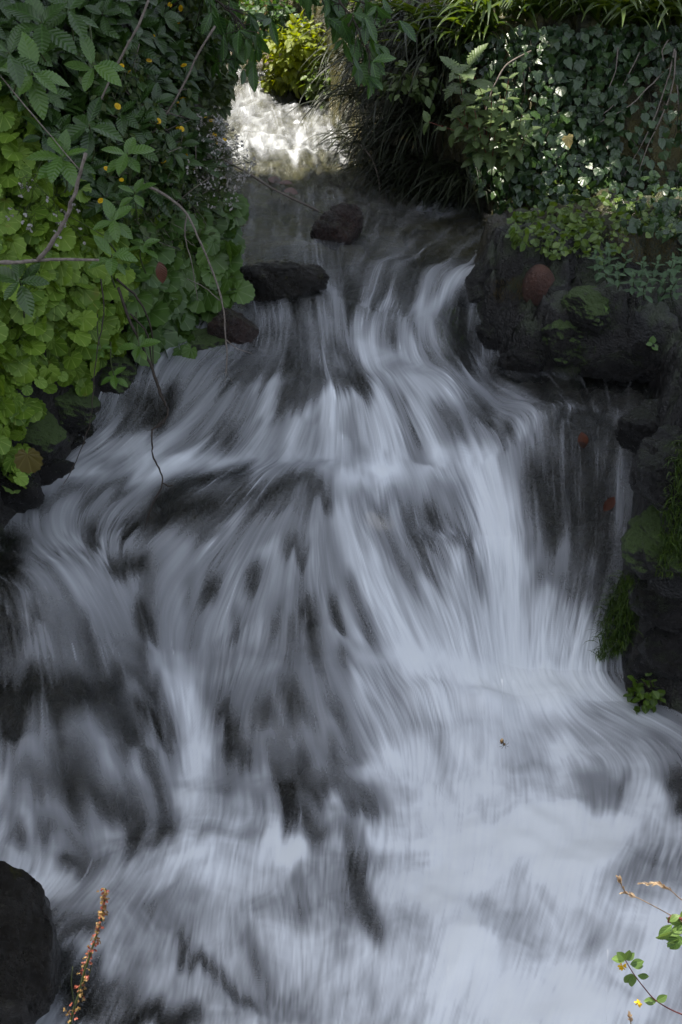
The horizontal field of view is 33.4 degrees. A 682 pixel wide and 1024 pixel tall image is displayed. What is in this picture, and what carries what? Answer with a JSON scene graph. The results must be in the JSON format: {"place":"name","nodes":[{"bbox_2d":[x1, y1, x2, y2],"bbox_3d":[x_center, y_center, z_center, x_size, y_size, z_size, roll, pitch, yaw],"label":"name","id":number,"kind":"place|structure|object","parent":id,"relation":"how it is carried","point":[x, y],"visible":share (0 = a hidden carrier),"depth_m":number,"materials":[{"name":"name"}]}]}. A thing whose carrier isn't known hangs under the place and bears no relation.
{"place":"outdoors","nodes":[
{"label":"outdoors","id":0,"kind":"place"},
{"bbox_2d":[0,0,681,1023],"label":"ground","id":1,"kind":"structure","parent":0,"point":[122,618],"depth_m":3.71,"materials":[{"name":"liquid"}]},
{"bbox_2d":[0,406,37,493],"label":"saxifrage","id":2,"kind":"object","parent":1,"relation":"on","point":[8,435],"visible":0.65,"depth_m":3.67,"materials":[{"name":"green plant"}]},
{"bbox_2d":[14,448,42,473],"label":"withered leaf","id":3,"kind":"object","parent":2,"relation":"attached to","point":[30,461],"visible":1,"depth_m":3.16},
{"bbox_2d":[0,28,41,95],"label":"leafy shoot","id":4,"kind":"object","parent":1,"relation":"on","point":[16,71],"visible":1,"depth_m":2.71,"materials":[{"name":"green plant"}]},
{"bbox_2d":[0,471,44,513],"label":"bank stone","id":5,"kind":"object","parent":1,"relation":"on","point":[29,497],"visible":0.65,"depth_m":3.76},
{"bbox_2d":[0,263,49,317],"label":"leafy shoot","id":6,"kind":"object","parent":1,"relation":"on","point":[24,297],"visible":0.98,"depth_m":2.76,"materials":[{"name":"green plant"}]},
{"bbox_2d":[0,861,62,1023],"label":"boulder","id":7,"kind":"object","parent":1,"relation":"on","point":[31,957],"visible":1,"depth_m":2.50,"materials":[{"name":"black stone"}]},
{"bbox_2d":[0,32,69,119],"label":"leafy shoot","id":8,"kind":"object","parent":1,"relation":"on","point":[48,79],"visible":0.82,"depth_m":2.82,"materials":[{"name":"green plant"}]},
{"bbox_2d":[4,0,76,61],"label":"leafy shoot","id":9,"kind":"object","parent":1,"relation":"on","point":[43,36],"visible":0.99,"depth_m":2.95,"materials":[{"name":"green plant"}]},
{"bbox_2d":[20,410,70,465],"bbox_3d":[-1.040,-0.257,3.886,0.240,0.208,0.209,0,27,0],"label":"bank stone","id":10,"kind":"object","parent":1,"relation":"on","point":[47,436],"visible":0.4,"depth_m":3.81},
{"bbox_2d":[0,153,98,264],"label":"dead branch","id":11,"kind":"object","parent":1,"relation":"on","point":[41,256],"visible":1,"depth_m":2.70,"materials":[{"name":"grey wood"}]},
{"bbox_2d":[0,0,100,122],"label":"broadleaf shrub","id":12,"kind":"object","parent":1,"relation":"on","point":[55,56],"visible":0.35,"depth_m":3.54,"materials":[{"name":"green plant"}]},
{"bbox_2d":[0,81,107,223],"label":"saxifrage","id":13,"kind":"object","parent":1,"relation":"on","point":[16,151],"visible":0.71,"depth_m":3.56,"materials":[{"name":"green plant"}]},
{"bbox_2d":[5,162,103,246],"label":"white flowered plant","id":14,"kind":"object","parent":1,"relation":"on","point":[25,214],"visible":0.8,"depth_m":3.59,"materials":[{"name":"green plant"}]},
{"bbox_2d":[37,458,74,494],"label":"bank stone","id":15,"kind":"object","parent":1,"relation":"on","point":[52,471],"visible":0.5,"depth_m":3.91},
{"bbox_2d":[26,129,87,192],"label":"leafy shoot","id":16,"kind":"object","parent":1,"relation":"on","point":[54,168],"visible":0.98,"depth_m":2.96,"materials":[{"name":"green plant"}]},
{"bbox_2d":[0,280,133,429],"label":"saxifrage","id":17,"kind":"object","parent":1,"relation":"on","point":[59,327],"visible":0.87,"depth_m":3.76,"materials":[{"name":"green plant"}]},
{"bbox_2d":[44,0,97,40],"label":"leafy shoot","id":18,"kind":"object","parent":1,"relation":"on","point":[77,23],"visible":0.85,"depth_m":3.02,"materials":[{"name":"green plant"}]},
{"bbox_2d":[54,387,100,433],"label":"bank stone","id":19,"kind":"object","parent":1,"relation":"on","point":[74,409],"visible":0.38,"depth_m":3.91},
{"bbox_2d":[63,888,109,1023],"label":"sorrel spike","id":20,"kind":"object","parent":1,"relation":"on","point":[102,913],"visible":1,"depth_m":1.99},
{"bbox_2d":[0,183,183,304],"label":"saxifrage","id":21,"kind":"object","parent":1,"relation":"on","point":[18,241],"visible":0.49,"depth_m":3.70,"materials":[{"name":"green plant"}]},
{"bbox_2d":[21,75,162,227],"bbox_3d":[-0.787,-1.196,3.917,0.372,0.631,0.820,10,29,18],"label":"broadleaf shrub","id":22,"kind":"object","parent":1,"relation":"on","point":[55,123],"visible":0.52,"depth_m":3.76,"materials":[{"name":"green plant"}]},
{"bbox_2d":[79,407,107,444],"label":"bank stone","id":23,"kind":"object","parent":1,"relation":"on","point":[95,428],"visible":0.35,"depth_m":4.02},
{"bbox_2d":[64,25,124,91],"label":"leafy shoot","id":24,"kind":"object","parent":1,"relation":"on","point":[106,69],"visible":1,"depth_m":3.09,"materials":[{"name":"green plant"}]},
{"bbox_2d":[67,97,123,161],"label":"leafy shoot","id":25,"kind":"object","parent":1,"relation":"on","point":[82,122],"visible":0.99,"depth_m":3.07,"materials":[{"name":"green plant"}]},
{"bbox_2d":[93,198,132,251],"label":"leafy shoot","id":26,"kind":"object","parent":1,"relation":"on","point":[114,230],"visible":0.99,"depth_m":3.34,"materials":[{"name":"green plant"}]},
{"bbox_2d":[88,235,137,287],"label":"leafy shoot","id":27,"kind":"object","parent":1,"relation":"on","point":[113,264],"visible":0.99,"depth_m":3.32,"materials":[{"name":"green plant"}]},
{"bbox_2d":[63,0,171,135],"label":"broadleaf shrub","id":28,"kind":"object","parent":1,"relation":"on","point":[104,16],"visible":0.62,"depth_m":3.86,"materials":[{"name":"green plant"}]},
{"bbox_2d":[98,352,137,404],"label":"bank stone","id":29,"kind":"object","parent":1,"relation":"on","point":[111,394],"visible":0.44,"depth_m":4.05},
{"bbox_2d":[101,137,154,185],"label":"leafy shoot","id":30,"kind":"object","parent":1,"relation":"on","point":[119,165],"visible":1,"depth_m":3.39,"materials":[{"name":"green plant"}]},
{"bbox_2d":[118,178,156,223],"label":"leafy shoot","id":31,"kind":"object","parent":1,"relation":"on","point":[139,185],"visible":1,"depth_m":3.54,"materials":[{"name":"green plant"}]},
{"bbox_2d":[77,42,200,182],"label":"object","id":32,"kind":"object","parent":1,"relation":"on","point":[99,58],"visible":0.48,"depth_m":3.89,"materials":[{"name":"green plant"}]},
{"bbox_2d":[116,278,172,533],"bbox_3d":[-0.637,-0.363,3.788,0.136,0.731,0.467,-6,28,-12],"label":"hanging vine","id":33,"kind":"object","parent":1,"relation":"hanging from","point":[151,363],"visible":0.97,"depth_m":3.81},
{"bbox_2d":[117,312,160,360],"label":"leafy shoot","id":34,"kind":"object","parent":33,"relation":"attached to","point":[142,341],"visible":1,"depth_m":3.79,"materials":[{"name":"green plant"}]},
{"bbox_2d":[123,263,203,366],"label":"scalloped leaf plant","id":35,"kind":"object","parent":1,"relation":"on","point":[175,321],"visible":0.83,"depth_m":4.13,"materials":[{"name":"plant"}]},
{"bbox_2d":[96,144,230,259],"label":"weeds","id":36,"kind":"object","parent":1,"relation":"on","point":[142,217],"visible":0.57,"depth_m":4.03,"materials":[{"name":"green plant"}]},
{"bbox_2d":[129,0,211,109],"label":"broadleaf shrub","id":37,"kind":"object","parent":1,"relation":"on","point":[170,50],"visible":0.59,"depth_m":4.25,"materials":[{"name":"green plant"}]},
{"bbox_2d":[170,0,278,91],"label":"overhanging branch","id":38,"kind":"object","parent":37,"relation":"attached to","point":[233,39],"visible":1,"depth_m":4.14,"materials":[{"name":"green plant"}]},
{"bbox_2d":[129,82,227,217],"bbox_3d":[-0.613,-1.345,4.260,0.344,0.556,0.907,6,28,12],"label":"broadleaf shrub","id":39,"kind":"object","parent":1,"relation":"on","point":[173,136],"visible":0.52,"depth_m":4.07,"materials":[{"name":"green plant"}]},
{"bbox_2d":[128,192,249,289],"bbox_3d":[-0.567,-1.049,4.311,0.259,0.371,0.886,10,29,20],"label":"scalloped leaf plant","id":40,"kind":"object","parent":1,"relation":"on","point":[229,228],"visible":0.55,"depth_m":4.18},
{"bbox_2d":[143,183,251,388],"bbox_3d":[-0.507,-0.746,3.990,0.380,0.794,0.074,4,27,7],"label":"arching twig","id":41,"kind":"object","parent":1,"relation":"on","point":[187,216],"visible":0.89,"depth_m":3.95,"materials":[{"name":"grey wood"}]},
{"bbox_2d":[163,0,243,69],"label":"twiggy bush","id":42,"kind":"object","parent":1,"relation":"on","point":[200,59],"visible":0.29,"depth_m":4.46,"materials":[{"name":"green plant"}]},
{"bbox_2d":[183,16,261,79],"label":"overhanging branch","id":43,"kind":"object","parent":42,"relation":"attached to","point":[235,60],"visible":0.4,"depth_m":4.54,"materials":[{"name":"green plant"}]},
{"bbox_2d":[166,141,245,219],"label":"white flowered plant","id":44,"kind":"object","parent":1,"relation":"on","point":[211,187],"visible":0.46,"depth_m":4.24,"materials":[{"name":"green plant"}]},
{"bbox_2d":[189,327,236,368],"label":"boulder","id":45,"kind":"object","parent":1,"relation":"on","point":[204,340],"visible":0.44,"depth_m":4.20,"materials":[{"name":"stone"}]},
{"bbox_2d":[195,49,238,119],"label":"twiggy bush","id":46,"kind":"object","parent":1,"relation":"on","point":[217,88],"visible":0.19,"depth_m":4.74,"materials":[{"name":"green plant"}]},
{"bbox_2d":[187,237,254,328],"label":"scalloped leaf plant","id":47,"kind":"object","parent":1,"relation":"on","point":[225,259],"visible":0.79,"depth_m":4.25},
{"bbox_2d":[187,103,260,187],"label":"white flowered plant","id":48,"kind":"object","parent":1,"relation":"on","point":[220,143],"visible":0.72,"depth_m":4.36,"materials":[{"name":"green plant"}]},
{"bbox_2d":[207,308,259,355],"bbox_3d":[-0.409,-0.677,4.262,0.211,0.196,0.174,0,27,0],"label":"boulder","id":49,"kind":"object","parent":1,"relation":"on","point":[242,329],"visible":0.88,"depth_m":4.20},
{"bbox_2d":[227,0,315,54],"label":"bush","id":50,"kind":"object","parent":1,"relation":"on","point":[273,13],"visible":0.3,"depth_m":8.07,"materials":[{"name":"green plant"}]},
{"bbox_2d":[240,260,329,306],"bbox_3d":[-0.227,-0.875,4.502,0.369,0.243,0.227,0,27,0],"label":"boulder","id":51,"kind":"object","parent":1,"relation":"on","point":[273,281],"visible":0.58,"depth_m":4.42,"materials":[{"name":"black stone"}]},
{"bbox_2d":[256,11,326,98],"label":"sunlit bush","id":52,"kind":"object","parent":1,"relation":"on","point":[292,59],"visible":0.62,"depth_m":7.86,"materials":[{"name":"green plant"}]},
{"bbox_2d":[296,55,330,110],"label":"sunlit bush","id":53,"kind":"object","parent":1,"relation":"on","point":[312,87],"visible":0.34,"depth_m":7.75,"materials":[{"name":"green plant"}]},
{"bbox_2d":[278,67,378,141],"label":"sedge","id":54,"kind":"object","parent":1,"relation":"on","point":[332,99],"visible":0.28,"depth_m":6.54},
{"bbox_2d":[310,202,362,251],"bbox_3d":[-0.019,-1.274,5.109,0.240,0.240,0.233,0,27,0],"label":"boulder","id":55,"kind":"object","parent":1,"relation":"on","point":[340,223],"visible":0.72,"depth_m":5.04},
{"bbox_2d":[295,41,382,106],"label":"sedge","id":56,"kind":"object","parent":1,"relation":"on","point":[333,57],"visible":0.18,"depth_m":6.47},
{"bbox_2d":[298,0,395,98],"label":"overhanging branch","id":57,"kind":"object","parent":1,"relation":"on","point":[338,19],"visible":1,"depth_m":3.97,"materials":[{"name":"green plant"}]},
{"bbox_2d":[296,78,415,147],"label":"sedge","id":58,"kind":"object","parent":1,"relation":"on","point":[359,105],"visible":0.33,"depth_m":6.07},
{"bbox_2d":[301,113,417,183],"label":"sedge","id":59,"kind":"object","parent":1,"relation":"on","point":[356,135],"visible":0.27,"depth_m":6.28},
{"bbox_2d":[305,0,415,67],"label":"overhanging branch","id":60,"kind":"object","parent":1,"relation":"on","point":[377,15],"visible":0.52,"depth_m":4.04,"materials":[{"name":"green plant"}]},
{"bbox_2d":[321,108,443,177],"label":"sedge","id":61,"kind":"object","parent":1,"relation":"on","point":[402,155],"visible":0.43,"depth_m":5.79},
{"bbox_2d":[326,26,446,95],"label":"sedge","id":62,"kind":"object","parent":1,"relation":"on","point":[399,55],"visible":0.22,"depth_m":5.72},
{"bbox_2d":[320,67,470,144],"bbox_3d":[0.421,-2.087,5.758,1.080,0.318,0.994,0,27,0],"label":"sedge","id":63,"kind":"object","parent":1,"relation":"on","point":[382,99],"visible":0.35,"depth_m":5.70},
{"bbox_2d":[307,130,501,220],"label":"hanging roots","id":64,"kind":"object","parent":1,"relation":"hanging from","point":[450,187],"visible":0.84,"depth_m":5.76,"materials":[{"name":"plant"}]},
{"bbox_2d":[334,9,482,76],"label":"sedge","id":65,"kind":"object","parent":1,"relation":"on","point":[429,23],"visible":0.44,"depth_m":5.52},
{"bbox_2d":[345,41,480,113],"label":"sedge","id":66,"kind":"object","parent":1,"relation":"on","point":[443,67],"visible":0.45,"depth_m":5.51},
{"bbox_2d":[378,60,443,114],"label":"pale leaf sprig","id":67,"kind":"object","parent":66,"relation":"on","point":[416,93],"visible":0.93,"depth_m":5.40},
{"bbox_2d":[356,83,473,173],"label":"sedge","id":68,"kind":"object","parent":1,"relation":"on","point":[422,108],"visible":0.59,"depth_m":5.56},
{"bbox_2d":[368,21,465,60],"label":"strap leaf clump","id":69,"kind":"object","parent":1,"relation":"on","point":[415,26],"visible":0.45,"depth_m":5.54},
{"bbox_2d":[363,0,473,27],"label":"strap leaf clump","id":70,"kind":"object","parent":1,"relation":"on","point":[406,7],"visible":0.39,"depth_m":5.65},
{"bbox_2d":[439,56,481,141],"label":"nettle","id":71,"kind":"object","parent":1,"relation":"on","point":[454,88],"visible":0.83,"depth_m":4.92,"materials":[{"name":"green plant"}]},
{"bbox_2d":[404,10,528,53],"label":"strap leaf clump","id":72,"kind":"object","parent":1,"relation":"on","point":[486,32],"visible":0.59,"depth_m":5.31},
{"bbox_2d":[454,261,506,308],"bbox_3d":[0.616,-0.908,4.664,0.330,0.252,0.286,0,27,0],"label":"ledge stone","id":73,"kind":"object","parent":1,"relation":"on","point":[471,294],"visible":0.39,"depth_m":4.58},
{"bbox_2d":[471,321,497,360],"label":"wall stone","id":74,"kind":"object","parent":1,"relation":"on","point":[485,335],"visible":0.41,"depth_m":4.52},
{"bbox_2d":[465,130,518,214],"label":"ivy","id":75,"kind":"object","parent":1,"relation":"on","point":[501,183],"visible":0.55,"depth_m":5.33,"materials":[{"name":"green plant"}]},
{"bbox_2d":[410,0,573,40],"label":"strap leaf clump","id":76,"kind":"object","parent":1,"relation":"on","point":[488,16],"visible":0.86,"depth_m":5.25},
{"bbox_2d":[450,23,581,150],"bbox_3d":[0.757,-1.978,5.245,0.823,0.523,0.379,20,33,34],"label":"ivy","id":77,"kind":"object","parent":1,"relation":"on","point":[556,93],"visible":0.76,"depth_m":5.10,"materials":[{"name":"green plant"}]},
{"bbox_2d":[495,344,546,384],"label":"wall stone","id":78,"kind":"object","parent":1,"relation":"on","point":[517,361],"visible":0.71,"depth_m":4.39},
{"bbox_2d":[522,264,554,305],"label":"cobble","id":79,"kind":"object","parent":1,"relation":"on","point":[538,280],"visible":0.72,"depth_m":4.44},
{"bbox_2d":[500,175,577,259],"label":"creeping plant","id":80,"kind":"object","parent":1,"relation":"on","point":[515,239],"visible":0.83,"depth_m":4.52,"materials":[{"name":"green plant"}]},
{"bbox_2d":[474,0,615,21],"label":"strap leaf clump","id":81,"kind":"object","parent":1,"relation":"on","point":[535,6],"visible":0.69,"depth_m":5.14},
{"bbox_2d":[541,319,585,367],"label":"wall stone","id":82,"kind":"object","parent":1,"relation":"on","point":[559,336],"visible":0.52,"depth_m":4.33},
{"bbox_2d":[503,104,624,210],"bbox_3d":[0.978,-1.560,5.071,0.551,0.467,0.438,7,28,13],"label":"ivy","id":83,"kind":"object","parent":1,"relation":"on","point":[587,137],"visible":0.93,"depth_m":5.06,"materials":[{"name":"green plant"}]},
{"bbox_2d":[560,285,610,336],"bbox_3d":[0.951,-0.772,4.348,0.200,0.177,0.217,-19,33,-33],"label":"wall stone","id":84,"kind":"object","parent":1,"relation":"on","point":[587,313],"visible":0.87,"depth_m":4.27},
{"bbox_2d":[559,178,634,264],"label":"creeping plant","id":85,"kind":"object","parent":1,"relation":"on","point":[583,227],"visible":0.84,"depth_m":4.61,"materials":[{"name":"green plant"}]},
{"bbox_2d":[527,0,674,29],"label":"strap leaf clump","id":86,"kind":"object","parent":1,"relation":"on","point":[597,12],"visible":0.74,"depth_m":5.07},
{"bbox_2d":[578,350,636,387],"bbox_3d":[1.024,-0.563,4.410,0.240,0.199,0.256,0,27,0],"label":"wall stone","id":87,"kind":"object","parent":1,"relation":"on","point":[617,366],"visible":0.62,"depth_m":4.30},
{"bbox_2d":[542,0,681,35],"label":"strap leaf clump","id":88,"kind":"object","parent":1,"relation":"on","point":[642,18],"visible":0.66,"depth_m":5.02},
{"bbox_2d":[571,23,681,114],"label":"ivy","id":89,"kind":"object","parent":1,"relation":"on","point":[602,73],"visible":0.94,"depth_m":5.05,"materials":[{"name":"green plant"}]},
{"bbox_2d":[614,398,659,454],"bbox_3d":[1.032,-0.261,3.732,0.232,0.202,0.273,-13,30,-25],"label":"wall stone","id":90,"kind":"object","parent":1,"relation":"on","point":[636,426],"visible":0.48,"depth_m":3.69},
{"bbox_2d":[592,0,681,27],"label":"strap leaf clump","id":91,"kind":"object","parent":1,"relation":"on","point":[675,10],"visible":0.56,"depth_m":5.06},
{"bbox_2d":[623,654,664,680],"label":"wall stone","id":92,"kind":"object","parent":1,"relation":"on","point":[636,668],"visible":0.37,"depth_m":3.52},
{"bbox_2d":[628,574,681,633],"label":"wall stone","id":93,"kind":"object","parent":92,"relation":"on","point":[650,606],"visible":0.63,"depth_m":3.40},
{"bbox_2d":[586,570,648,664],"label":"hanging moss","id":94,"kind":"object","parent":93,"relation":"hanging from","point":[626,586],"visible":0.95,"depth_m":3.57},
{"bbox_2d":[623,673,665,713],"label":"water edge plant","id":95,"kind":"object","parent":1,"relation":"on","point":[647,701],"visible":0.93,"depth_m":3.50,"materials":[{"name":"green plant"}]},
{"bbox_2d":[608,155,681,243],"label":"ivy","id":96,"kind":"object","parent":1,"relation":"on","point":[632,177],"visible":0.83,"depth_m":4.87,"materials":[{"name":"green plant"}]},
{"bbox_2d":[608,226,681,270],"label":"plant","id":97,"kind":"object","parent":1,"relation":"on","point":[671,241],"visible":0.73,"depth_m":4.50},
{"bbox_2d":[629,340,662,383],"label":"wall stone","id":98,"kind":"object","parent":1,"relation":"on","point":[647,359],"visible":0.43,"depth_m":4.26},
{"bbox_2d":[612,950,681,1014],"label":"yellow clover","id":99,"kind":"object","parent":1,"relation":"on","point":[621,958],"visible":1,"depth_m":1.70,"materials":[{"name":"green plant"}]},
{"bbox_2d":[617,58,681,176],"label":"ivy","id":100,"kind":"object","parent":1,"relation":"on","point":[634,139],"visible":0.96,"depth_m":5.05,"materials":[{"name":"green plant"}]},
{"bbox_2d":[621,505,681,579],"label":"wall stone","id":101,"kind":"object","parent":1,"relation":"on","point":[635,540],"visible":0.69,"depth_m":3.38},
{"bbox_2d":[623,186,681,237],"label":"creeping plant","id":102,"kind":"object","parent":1,"relation":"on","point":[646,219],"visible":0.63,"depth_m":4.70,"materials":[{"name":"green plant"}]},
{"bbox_2d":[628,424,681,523],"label":"wall stone","id":103,"kind":"object","parent":1,"relation":"on","point":[648,476],"visible":0.84,"depth_m":3.28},
{"bbox_2d":[645,436,681,578],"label":"hanging moss","id":104,"kind":"object","parent":103,"relation":"hanging from","point":[666,540],"visible":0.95,"depth_m":3.25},
{"bbox_2d":[637,626,681,681],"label":"wall stone","id":105,"kind":"object","parent":1,"relation":"on","point":[659,649],"visible":0.62,"depth_m":3.43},
{"bbox_2d":[656,911,681,949],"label":"lime leaf sprig","id":106,"kind":"object","parent":1,"relation":"on","point":[671,935],"visible":1,"depth_m":1.70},
{"bbox_2d":[0,53,681,1023],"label":"water","id":107,"kind":"structure","parent":0,"point":[496,891],"depth_m":3.22,"materials":[{"name":"liquid"}]},
{"bbox_2d":[449,43,493,140],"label":"nettle","id":108,"kind":"object","parent":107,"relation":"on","point":[472,58],"visible":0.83,"depth_m":4.88,"materials":[{"name":"green plant"}]},
{"bbox_2d":[461,130,492,169],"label":"nettle","id":109,"kind":"object","parent":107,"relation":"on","point":[476,160],"visible":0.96,"depth_m":5.08,"materials":[{"name":"green plant"}]},
{"bbox_2d":[482,114,505,174],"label":"nettle","id":110,"kind":"object","parent":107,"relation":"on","point":[498,136],"visible":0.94,"depth_m":5.05,"materials":[{"name":"green plant"}]},
{"bbox_2d":[493,72,519,157],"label":"nettle","id":111,"kind":"object","parent":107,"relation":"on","point":[508,115],"visible":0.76,"depth_m":4.98,"materials":[{"name":"green plant"}]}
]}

